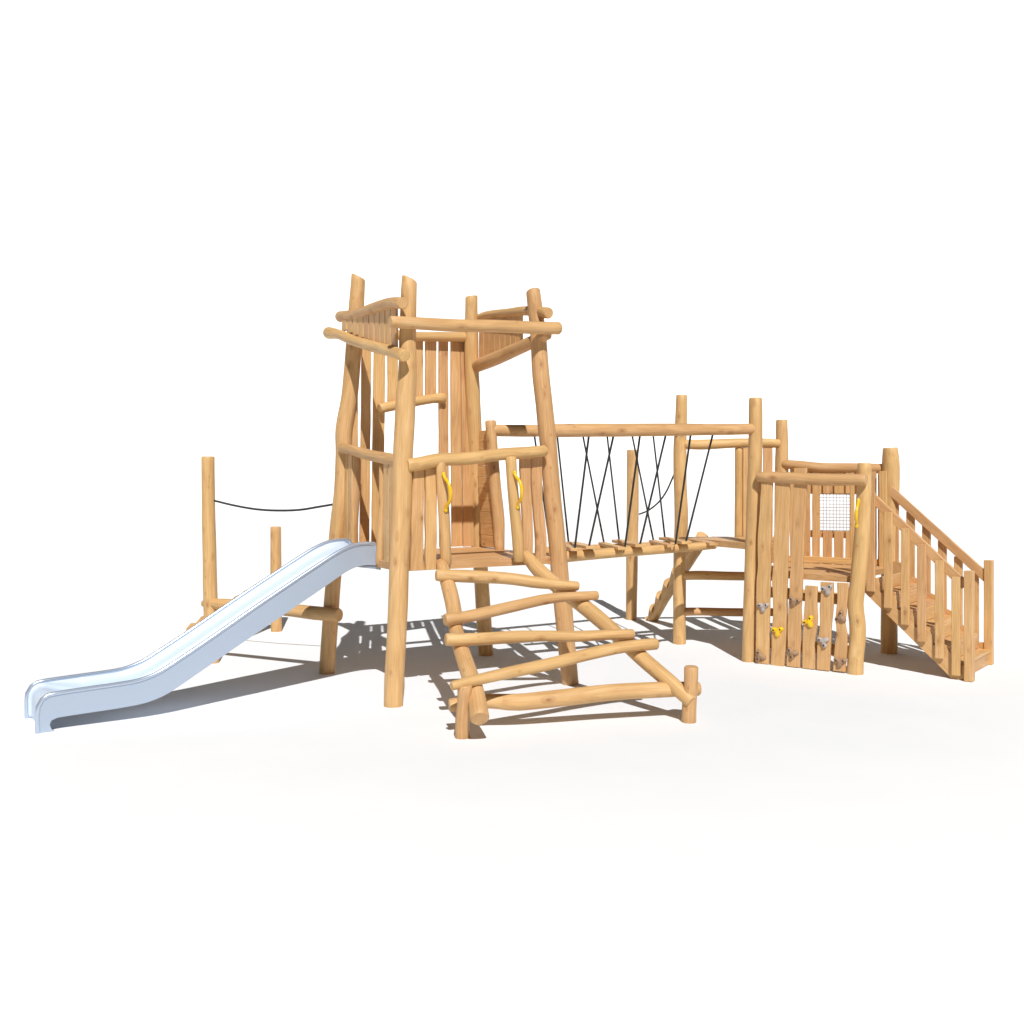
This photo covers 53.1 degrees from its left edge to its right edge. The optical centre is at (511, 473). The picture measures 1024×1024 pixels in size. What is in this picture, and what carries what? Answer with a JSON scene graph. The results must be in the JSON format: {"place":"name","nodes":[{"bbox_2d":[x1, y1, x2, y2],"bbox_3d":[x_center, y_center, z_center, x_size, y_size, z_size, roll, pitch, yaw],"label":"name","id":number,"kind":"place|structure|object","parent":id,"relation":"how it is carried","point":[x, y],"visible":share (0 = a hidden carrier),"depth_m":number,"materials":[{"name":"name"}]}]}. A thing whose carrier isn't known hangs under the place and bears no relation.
{"place":"outdoors","nodes":[
{"label":"outdoors","id":0,"kind":"place"},
{"bbox_2d":[0,0,1023,510],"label":"backdrop","id":1,"kind":"structure","parent":0,"point":[804,218],"depth_m":86.92,"materials":[{"name":"white"}]},
{"bbox_2d":[0,511,1023,1023],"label":"ground","id":2,"kind":"structure","parent":0,"point":[266,825],"depth_m":6.62,"materials":[{"name":"white"}]},
{"bbox_2d":[24,538,380,733],"bbox_3d":[-2.849,1.446,9.788,3.221,1.516,0.670,0,0,-33],"label":"slide","id":3,"kind":"object","parent":2,"relation":"on","point":[200,646],"visible":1,"depth_m":9.65,"materials":[{"name":"metal"}]},
{"bbox_2d":[186,526,281,631],"bbox_3d":[-3.555,1.487,13.172,0.266,1.487,2.395,0,0,11],"label":"notched log climb","id":4,"kind":"object","parent":2,"relation":"on","point":[275,552],"visible":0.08,"depth_m":14.19,"materials":[{"name":"brown wood"}]},
{"bbox_2d":[201,456,342,663],"bbox_3d":[-2.729,1.018,11.538,1.950,2.428,0.209,0,0,26],"label":"balance log","id":5,"kind":"object","parent":2,"relation":"on","point":[211,602],"visible":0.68,"depth_m":11.83,"materials":[{"name":"brown wood"}]},
{"bbox_2d":[319,273,578,707],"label":"climbing tower","id":6,"kind":"structure","parent":2,"relation":"on","point":[403,508],"depth_m":10.69,"materials":[{"name":"brown wood"}]},
{"bbox_2d":[495,423,754,564],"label":"rope bridge","id":7,"kind":"structure","parent":6,"relation":"attached to","point":[578,551],"depth_m":11.75,"materials":[{"name":"brown wood"}]},
{"bbox_2d":[435,550,701,738],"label":"log ramp","id":8,"kind":"structure","parent":2,"relation":"on","point":[473,702],"depth_m":9.07,"materials":[{"name":"brown wood"}]},
{"bbox_2d":[626,450,707,620],"bbox_3d":[2.151,0.983,14.430,0.525,2.669,2.214,0,0,-10],"label":"notched log climb","id":9,"kind":"object","parent":2,"relation":"on","point":[662,599],"visible":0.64,"depth_m":15.32,"materials":[{"name":"brown wood"}]},
{"bbox_2d":[673,395,899,674],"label":"climbing platform","id":10,"kind":"structure","parent":2,"relation":"on","point":[798,484],"depth_m":11.85,"materials":[{"name":"brown wood"}]},
{"bbox_2d":[820,493,849,531],"bbox_3d":[4.067,0.495,12.904,0.399,0.496,0.011,0,0,32],"label":"wire mesh window","id":11,"kind":"structure","parent":10,"relation":"in","point":[833,494],"depth_m":12.90,"materials":[{"name":"white metal"}]},
{"bbox_2d":[865,471,993,681],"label":"staircase","id":12,"kind":"structure","parent":2,"relation":"on","point":[919,613],"depth_m":11.33,"materials":[{"name":"brown wood"}]}
]}

